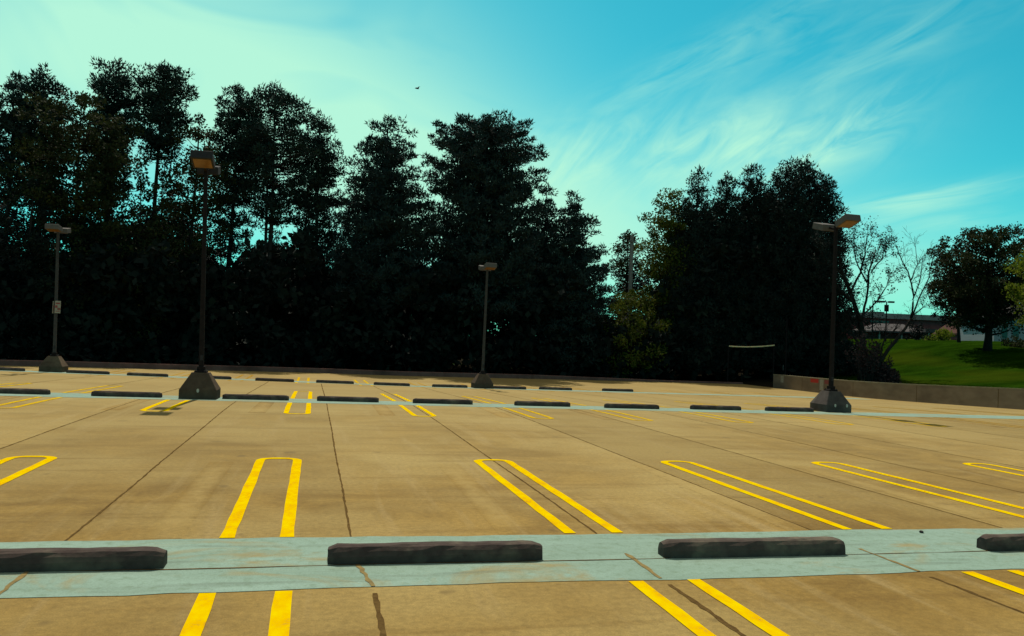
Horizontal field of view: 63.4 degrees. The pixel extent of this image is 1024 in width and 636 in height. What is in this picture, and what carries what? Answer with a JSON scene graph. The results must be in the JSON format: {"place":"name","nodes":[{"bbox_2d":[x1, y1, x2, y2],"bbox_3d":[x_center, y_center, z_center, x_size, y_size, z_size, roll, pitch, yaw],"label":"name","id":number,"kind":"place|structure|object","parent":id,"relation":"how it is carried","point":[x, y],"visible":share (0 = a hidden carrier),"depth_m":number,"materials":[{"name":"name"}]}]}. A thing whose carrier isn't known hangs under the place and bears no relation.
{"place":"outdoors","nodes":[
{"label":"outdoors","id":0,"kind":"place"},
{"bbox_2d":[0,0,1023,316],"label":"sky","id":1,"kind":"structure","parent":0,"point":[914,108],"materials":[{"name":"blue"}]},
{"bbox_2d":[81,339,1023,387],"bbox_3d":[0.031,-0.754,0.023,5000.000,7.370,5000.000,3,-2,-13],"label":"ground","id":2,"kind":"structure","parent":0,"point":[950,362],"depth_m":68.40,"materials":[{"name":"green plant"}]},
{"bbox_2d":[0,69,46,262],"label":"pine tree","id":3,"kind":"object","parent":2,"relation":"on","point":[11,125],"visible":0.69,"depth_m":54.13,"materials":[{"name":"green plant"}]},
{"bbox_2d":[0,177,52,255],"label":"understorey tree","id":4,"kind":"object","parent":2,"relation":"on","point":[2,204],"visible":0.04,"depth_m":59.10,"materials":[{"name":"green plant"}]},
{"bbox_2d":[0,179,78,359],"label":"understorey tree","id":5,"kind":"object","parent":2,"relation":"on","point":[29,240],"visible":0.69,"depth_m":49.41,"materials":[{"name":"green plant"}]},
{"bbox_2d":[10,62,73,241],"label":"pine tree","id":6,"kind":"object","parent":2,"relation":"on","point":[39,85],"visible":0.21,"depth_m":55.95,"materials":[{"name":"green plant"}]},
{"bbox_2d":[20,192,85,283],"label":"understorey tree","id":7,"kind":"object","parent":2,"relation":"on","point":[46,236],"visible":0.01,"depth_m":60.88,"materials":[{"name":"green plant"}]},
{"bbox_2d":[0,90,149,360],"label":"oak tree","id":8,"kind":"object","parent":2,"relation":"on","point":[89,177],"visible":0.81,"depth_m":52.63,"materials":[{"name":"green plant"}]},
{"bbox_2d":[62,163,143,354],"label":"understorey tree","id":9,"kind":"object","parent":2,"relation":"on","point":[131,201],"visible":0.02,"depth_m":62.96,"materials":[{"name":"green plant"}]},
{"bbox_2d":[76,56,141,348],"bbox_3d":[-28.765,-7.704,58.862,4.397,22.203,4.579,3,-2,-13],"label":"pine tree","id":10,"kind":"object","parent":2,"relation":"on","point":[119,99],"visible":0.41,"depth_m":58.67,"materials":[{"name":"green plant"}]},
{"bbox_2d":[82,178,189,362],"bbox_3d":[-24.872,-2.935,54.809,6.105,12.752,6.336,2,-2,8],"label":"understorey tree","id":11,"kind":"object","parent":2,"relation":"on","point":[150,236],"visible":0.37,"depth_m":54.57,"materials":[{"name":"green plant"}]},
{"bbox_2d":[122,59,199,362],"bbox_3d":[-25.743,-7.586,59.586,5.137,22.276,5.081,1,-2,42],"label":"pine tree","id":12,"kind":"object","parent":2,"relation":"on","point":[166,86],"visible":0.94,"depth_m":59.00,"materials":[{"name":"green plant"}]},
{"bbox_2d":[119,165,207,361],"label":"understorey tree","id":13,"kind":"object","parent":2,"relation":"on","point":[148,218],"visible":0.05,"depth_m":61.27,"materials":[{"name":"green plant"}]},
{"bbox_2d":[152,112,238,363],"bbox_3d":[-22.597,-5.532,58.740,5.899,18.377,5.771,3,-2,-13],"label":"broadleaf tree","id":14,"kind":"object","parent":2,"relation":"on","point":[197,181],"visible":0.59,"depth_m":58.37,"materials":[{"name":"green plant"}]},
{"bbox_2d":[159,199,232,361],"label":"understorey tree","id":15,"kind":"object","parent":2,"relation":"on","point":[221,255],"visible":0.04,"depth_m":63.37,"materials":[{"name":"green plant"}]},
{"bbox_2d":[211,236,239,314],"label":"understorey tree","id":16,"kind":"object","parent":2,"relation":"on","point":[220,241],"visible":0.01,"depth_m":69.85,"materials":[{"name":"green plant"}]},
{"bbox_2d":[206,82,267,364],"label":"pine tree","id":17,"kind":"object","parent":2,"relation":"on","point":[235,219],"visible":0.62,"depth_m":61.86,"materials":[{"name":"green plant"}]},
{"bbox_2d":[239,228,296,360],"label":"understorey tree","id":18,"kind":"object","parent":2,"relation":"on","point":[278,247],"visible":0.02,"depth_m":69.80,"materials":[{"name":"green plant"}]},
{"bbox_2d":[216,79,329,364],"bbox_3d":[-18.451,-7.140,62.856,8.582,22.182,7.846,2,-2,24],"label":"pine tree","id":19,"kind":"object","parent":2,"relation":"on","point":[272,205],"visible":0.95,"depth_m":61.78,"materials":[{"name":"green plant"}]},
{"bbox_2d":[280,109,348,366],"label":"pine tree","id":20,"kind":"object","parent":2,"relation":"on","point":[314,231],"visible":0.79,"depth_m":64.68,"materials":[{"name":"green plant"}]},
{"bbox_2d":[312,222,377,364],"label":"understorey tree","id":21,"kind":"object","parent":2,"relation":"on","point":[332,265],"visible":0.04,"depth_m":66.38,"materials":[{"name":"green plant"}]},
{"bbox_2d":[0,360,742,383],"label":"kerb","id":22,"kind":"structure","parent":2,"relation":"on","point":[209,367],"depth_m":52.85,"materials":[{"name":"concrete"}]},
{"bbox_2d":[319,113,438,369],"bbox_3d":[-9.984,-5.795,63.632,9.334,20.222,9.220,3,-2,-13],"label":"white pine tree","id":23,"kind":"object","parent":2,"relation":"on","point":[378,238],"visible":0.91,"depth_m":62.04,"materials":[{"name":"green plant"}]},
{"bbox_2d":[393,237,471,368],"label":"understorey tree","id":24,"kind":"object","parent":2,"relation":"on","point":[427,264],"visible":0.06,"depth_m":69.16,"materials":[{"name":"green plant"}]},
{"bbox_2d":[0,216,885,380],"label":"undergrowth","id":25,"kind":"object","parent":2,"relation":"on","point":[80,343],"visible":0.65,"depth_m":59.53,"materials":[{"name":"green plant"}]},
{"bbox_2d":[456,311,509,369],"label":"understorey tree","id":26,"kind":"object","parent":2,"relation":"on","point":[490,332],"visible":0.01,"depth_m":72.90,"materials":[{"name":"green plant"}]},
{"bbox_2d":[413,109,553,371],"bbox_3d":[-2.338,-5.733,64.440,11.259,20.785,11.571,3,-2,-13],"label":"white pine tree","id":27,"kind":"object","parent":2,"relation":"on","point":[496,197],"visible":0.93,"depth_m":62.45,"materials":[{"name":"green plant"}]},
{"bbox_2d":[0,366,1023,635],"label":"parking lot","id":28,"kind":"structure","parent":2,"relation":"on","point":[246,514],"depth_m":9.62,"materials":[{"name":"concrete"}]},
{"bbox_2d":[0,367,24,370],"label":"wheel stop","id":29,"kind":"object","parent":28,"relation":"on","point":[11,369],"visible":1,"depth_m":37.81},
{"bbox_2d":[0,388,50,394],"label":"wheel stop","id":30,"kind":"object","parent":28,"relation":"on","point":[23,391],"visible":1,"depth_m":22.43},
{"bbox_2d":[39,224,70,371],"bbox_3d":[-21.427,-0.928,39.071,1.000,6.922,2.048,3,-2,-13],"label":"lamp post","id":31,"kind":"object","parent":28,"relation":"on","point":[54,361],"visible":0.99,"depth_m":38.92,"materials":[{"name":"metal"}]},
{"bbox_2d":[54,301,60,312],"bbox_3d":[-21.368,-0.517,38.963,0.240,0.580,0.018,3,-2,-28],"label":"sign","id":32,"kind":"object","parent":31,"relation":"attached to","point":[57,306],"visible":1,"depth_m":38.96,"materials":[{"name":"white metal"}]},
{"bbox_2d":[0,546,166,572],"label":"wheel stop","id":33,"kind":"object","parent":28,"relation":"on","point":[64,559],"visible":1,"depth_m":6.36,"materials":[{"name":"black concrete"}]},
{"bbox_2d":[66,370,109,373],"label":"wheel stop","id":34,"kind":"object","parent":28,"relation":"on","point":[87,372],"visible":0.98,"depth_m":38.64,"materials":[{"name":"black concrete"}]},
{"bbox_2d":[91,390,161,397],"bbox_3d":[-10.669,2.107,22.964,1.807,0.149,0.215,3,-2,-13],"label":"wheel stop","id":35,"kind":"object","parent":28,"relation":"on","point":[127,394],"visible":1,"depth_m":22.88,"materials":[{"name":"black concrete"}]},
{"bbox_2d":[127,372,167,376],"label":"wheel stop","id":36,"kind":"object","parent":28,"relation":"on","point":[146,374],"visible":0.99,"depth_m":38.95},
{"bbox_2d":[178,150,220,399],"bbox_3d":[-8.723,-1.152,23.622,1.000,6.873,2.025,3,-2,-13],"label":"lamp post","id":37,"kind":"object","parent":28,"relation":"on","point":[200,382],"visible":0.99,"depth_m":23.34,"materials":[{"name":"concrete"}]},
{"bbox_2d":[213,376,231,378],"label":"wheel stop","id":38,"kind":"object","parent":28,"relation":"on","point":[222,377],"visible":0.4,"depth_m":39.63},
{"bbox_2d":[222,394,288,400],"bbox_3d":[-7.369,2.275,23.852,1.837,0.149,0.214,3,-2,-14],"label":"wheel stop","id":39,"kind":"object","parent":28,"relation":"on","point":[255,397],"visible":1,"depth_m":23.76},
{"bbox_2d":[255,378,293,381],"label":"wheel stop","id":40,"kind":"object","parent":28,"relation":"on","point":[275,379],"visible":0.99,"depth_m":39.91,"materials":[{"name":"black concrete"}]},
{"bbox_2d":[316,380,353,383],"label":"wheel stop","id":41,"kind":"object","parent":28,"relation":"on","point":[335,381],"visible":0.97,"depth_m":40.95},
{"bbox_2d":[317,396,378,401],"bbox_3d":[-4.867,2.405,24.599,1.807,0.149,0.215,3,-2,-13],"label":"wheel stop","id":42,"kind":"object","parent":28,"relation":"on","point":[347,399],"visible":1,"depth_m":24.51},
{"bbox_2d":[374,382,409,385],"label":"wheel stop","id":43,"kind":"object","parent":28,"relation":"on","point":[392,384],"visible":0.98,"depth_m":41.59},
{"bbox_2d":[327,540,542,564],"bbox_3d":[-0.637,1.993,7.088,1.837,0.148,0.214,3,-2,-13],"label":"wheel stop","id":44,"kind":"object","parent":28,"relation":"on","point":[422,552],"visible":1,"depth_m":7.00,"materials":[{"name":"black concrete"}]},
{"bbox_2d":[413,398,472,404],"bbox_3d":[-2.109,2.545,25.306,1.837,0.148,0.214,3,-2,-13],"label":"wheel stop","id":45,"kind":"object","parent":28,"relation":"on","point":[444,401],"visible":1,"depth_m":25.22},
{"bbox_2d":[432,384,467,387],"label":"wheel stop","id":46,"kind":"object","parent":28,"relation":"on","point":[449,385],"visible":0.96,"depth_m":42.58,"materials":[{"name":"black concrete"}]},
{"bbox_2d":[471,263,496,388],"bbox_3d":[-1.436,0.411,43.400,1.000,6.519,2.047,3,-2,-13],"label":"lamp post","id":47,"kind":"object","parent":28,"relation":"on","point":[481,379],"visible":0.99,"depth_m":43.16,"materials":[{"name":"metal"}]},
{"bbox_2d":[493,386,525,388],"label":"wheel stop","id":48,"kind":"object","parent":28,"relation":"on","point":[507,387],"visible":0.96,"depth_m":43.29,"materials":[{"name":"black concrete"}]},
{"bbox_2d":[514,401,569,406],"bbox_3d":[0.960,2.697,26.085,1.807,0.149,0.215,3,-2,-14],"label":"wheel stop","id":49,"kind":"object","parent":28,"relation":"on","point":[541,403],"visible":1,"depth_m":25.99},
{"bbox_2d":[539,387,571,389],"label":"wheel stop","id":50,"kind":"object","parent":28,"relation":"on","point":[554,388],"visible":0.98,"depth_m":44.50,"materials":[{"name":"black concrete"}]},
{"bbox_2d":[602,388,632,391],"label":"wheel stop","id":51,"kind":"object","parent":28,"relation":"on","point":[621,390],"visible":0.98,"depth_m":45.75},
{"bbox_2d":[604,403,658,408],"bbox_3d":[3.844,2.826,26.566,1.837,0.148,0.214,3,-2,-13],"label":"wheel stop","id":52,"kind":"object","parent":28,"relation":"on","point":[634,406],"visible":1,"depth_m":26.47,"materials":[{"name":"black concrete"}]},
{"bbox_2d":[690,405,740,410],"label":"wheel stop","id":53,"kind":"object","parent":28,"relation":"on","point":[709,407],"visible":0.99,"depth_m":27.52,"materials":[{"name":"black concrete"}]},
{"bbox_2d":[658,536,845,557],"bbox_3d":[2.256,2.132,7.743,1.857,0.148,0.215,3,-2,-13],"label":"wheel stop","id":54,"kind":"object","parent":28,"relation":"on","point":[745,547],"visible":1,"depth_m":7.65,"materials":[{"name":"black concrete"}]},
{"bbox_2d":[765,406,813,411],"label":"wheel stop","id":55,"kind":"object","parent":28,"relation":"on","point":[795,409],"visible":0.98,"depth_m":28.29,"materials":[{"name":"black concrete"}]},
{"bbox_2d":[810,214,860,412],"bbox_3d":[11.399,-0.126,29.409,1.000,6.884,2.021,3,-2,-13],"label":"lamp post","id":56,"kind":"object","parent":28,"relation":"on","point":[830,398],"visible":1,"depth_m":29.27,"materials":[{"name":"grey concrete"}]},
{"bbox_2d":[976,533,1023,551],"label":"wheel stop","id":57,"kind":"object","parent":28,"relation":"on","point":[1000,542],"visible":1,"depth_m":8.31,"materials":[{"name":"black concrete"}]},
{"bbox_2d":[495,222,548,372],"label":"understorey tree","id":58,"kind":"object","parent":2,"relation":"on","point":[523,366],"visible":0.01,"depth_m":71.63,"materials":[{"name":"green plant"}]},
{"bbox_2d":[512,182,571,374],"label":"conifer tree","id":59,"kind":"object","parent":2,"relation":"on","point":[548,224],"visible":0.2,"depth_m":67.04,"materials":[{"name":"green plant"}]},
{"bbox_2d":[521,190,615,370],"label":"conifer tree","id":60,"kind":"object","parent":2,"relation":"on","point":[578,260],"visible":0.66,"depth_m":64.97,"materials":[{"name":"green plant"}]},
{"bbox_2d":[578,290,631,369],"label":"understorey tree","id":61,"kind":"object","parent":2,"relation":"on","point":[610,313],"visible":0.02,"depth_m":69.50,"materials":[{"name":"green plant"}]},
{"bbox_2d":[606,229,650,313],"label":"broadleaf tree","id":62,"kind":"object","parent":2,"relation":"on","point":[621,263],"visible":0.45,"depth_m":81.89,"materials":[{"name":"green plant"}]},
{"bbox_2d":[627,236,636,322],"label":"utility pole","id":63,"kind":"object","parent":2,"relation":"on","point":[631,241],"visible":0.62,"depth_m":70.08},
{"bbox_2d":[597,289,671,378],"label":"shrub","id":64,"kind":"object","parent":2,"relation":"on","point":[640,323],"visible":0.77,"depth_m":65.28,"materials":[{"name":"green plant"}]},
{"bbox_2d":[618,248,673,376],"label":"understorey tree","id":65,"kind":"object","parent":2,"relation":"on","point":[642,283],"visible":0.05,"depth_m":74.58,"materials":[{"name":"green plant"}]},
{"bbox_2d":[629,188,703,378],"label":"maple tree","id":66,"kind":"object","parent":2,"relation":"on","point":[668,232],"visible":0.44,"depth_m":70.50,"materials":[{"name":"green plant"}]},
{"bbox_2d":[656,164,735,379],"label":"cedar tree","id":67,"kind":"object","parent":2,"relation":"on","point":[697,233],"visible":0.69,"depth_m":68.92,"materials":[{"name":"green plant"}]},
{"bbox_2d":[702,205,724,376],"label":"understorey tree","id":68,"kind":"object","parent":2,"relation":"on","point":[704,375],"depth_m":75.02,"materials":[{"name":"green plant"}]},
{"bbox_2d":[685,171,757,379],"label":"cedar tree","id":69,"kind":"object","parent":2,"relation":"on","point":[728,223],"visible":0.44,"depth_m":69.51,"materials":[{"name":"green plant"}]},
{"bbox_2d":[727,344,774,381],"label":"barrier","id":70,"kind":"object","parent":2,"relation":"on","point":[773,345],"visible":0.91,"depth_m":66.48,"materials":[{"name":"metal"}]},
{"bbox_2d":[718,162,784,375],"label":"cedar tree","id":71,"kind":"object","parent":2,"relation":"on","point":[751,205],"visible":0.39,"depth_m":69.98,"materials":[{"name":"green plant"}]},
{"bbox_2d":[748,154,848,375],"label":"cedar tree","id":72,"kind":"object","parent":2,"relation":"on","point":[796,213],"visible":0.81,"depth_m":68.05,"materials":[{"name":"green plant"}]},
{"bbox_2d":[798,179,860,376],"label":"cedar tree","id":73,"kind":"object","parent":2,"relation":"on","point":[839,347],"visible":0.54,"depth_m":67.27,"materials":[{"name":"green plant"}]},
{"bbox_2d":[802,212,910,379],"bbox_3d":[26.614,-1.607,64.294,6.635,13.134,7.444,1,-2,40],"label":"broadleaf tree","id":74,"kind":"object","parent":2,"relation":"on","point":[859,320],"visible":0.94,"depth_m":64.13,"materials":[{"name":"green plant"}]},
{"bbox_2d":[841,331,901,382],"bbox_3d":[26.727,3.008,60.902,5.179,4.005,3.962,3,-2,-13],"label":"shrub","id":75,"kind":"object","parent":2,"relation":"on","point":[886,373],"visible":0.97,"depth_m":59.94,"materials":[{"name":"green plant"}]},
{"bbox_2d":[871,301,877,340],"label":"street lamp","id":76,"kind":"object","parent":2,"relation":"on","point":[872,320],"visible":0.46,"depth_m":101.00,"materials":[{"name":"brown metal"}]},
{"bbox_2d":[880,301,894,341],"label":"street lamp","id":77,"kind":"object","parent":2,"relation":"on","point":[886,308],"visible":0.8,"depth_m":98.97,"materials":[{"name":"brown metal"}]},
{"bbox_2d":[853,323,926,338],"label":"brick pavilion","id":78,"kind":"structure","parent":2,"relation":"on","point":[896,332],"depth_m":140.97,"materials":[{"name":"brown brick"}]},
{"bbox_2d":[836,311,955,338],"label":"brick building","id":79,"kind":"structure","parent":2,"relation":"on","point":[931,322],"depth_m":150.17,"materials":[{"name":"brown brick"}]},
{"bbox_2d":[773,374,1023,409],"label":"parapet wall","id":80,"kind":"structure","parent":2,"relation":"on","point":[999,397],"depth_m":45.72,"materials":[{"name":"concrete"}]},
{"bbox_2d":[869,226,947,381],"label":"bare tree","id":81,"kind":"object","parent":2,"relation":"on","point":[896,339],"visible":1,"depth_m":59.99,"materials":[{"name":"brown plant"}]},
{"bbox_2d":[905,322,929,339],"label":"shrub","id":82,"kind":"object","parent":2,"relation":"on","point":[915,335],"visible":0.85,"depth_m":119.80,"materials":[{"name":"green plant"}]},
{"bbox_2d":[919,329,937,336],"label":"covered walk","id":83,"kind":"structure","parent":2,"relation":"on","point":[932,330],"depth_m":137.02,"materials":[{"name":"grey glass"}]},
{"bbox_2d":[921,333,943,340],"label":"shrub","id":84,"kind":"object","parent":2,"relation":"on","point":[929,335],"visible":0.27,"depth_m":115.71,"materials":[{"name":"green plant"}]},
{"bbox_2d":[924,327,954,340],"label":"shrub","id":85,"kind":"object","parent":2,"relation":"on","point":[941,335],"visible":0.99,"depth_m":103.70,"materials":[{"name":"green plant"}]},
{"bbox_2d":[933,322,956,339],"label":"brick house","id":86,"kind":"structure","parent":2,"relation":"on","point":[953,331],"depth_m":120.25,"materials":[{"name":"brown brick"}]},
{"bbox_2d":[923,265,973,342],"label":"broadleaf tree","id":87,"kind":"object","parent":2,"relation":"on","point":[945,316],"visible":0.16,"depth_m":92.23,"materials":[{"name":"green plant"}]},
{"bbox_2d":[924,221,1023,350],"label":"oak tree","id":88,"kind":"object","parent":2,"relation":"on","point":[977,297],"visible":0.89,"depth_m":71.02,"materials":[{"name":"green plant"}]},
{"bbox_2d":[960,304,1023,341],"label":"white house","id":89,"kind":"structure","parent":2,"relation":"on","point":[968,336],"depth_m":105.05,"materials":[{"name":"white"}]},
{"bbox_2d":[1001,326,1007,337],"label":"window","id":90,"kind":"structure","parent":89,"relation":"in","point":[1004,334],"depth_m":104.93,"materials":[{"name":"glass"}]},
{"bbox_2d":[1012,325,1018,338],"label":"window","id":91,"kind":"structure","parent":89,"relation":"in","point":[1016,332],"depth_m":104.93,"materials":[{"name":"glass"}]},
{"bbox_2d":[1001,250,1023,328],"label":"maple tree","id":92,"kind":"object","parent":2,"relation":"on","point":[1020,293],"visible":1,"depth_m":60.29,"materials":[{"name":"green plant"}]},
{"bbox_2d":[1001,334,1023,347],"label":"shrub","id":93,"kind":"object","parent":2,"relation":"on","point":[1019,343],"visible":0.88,"depth_m":87.55,"materials":[{"name":"green plant"}]}
]}

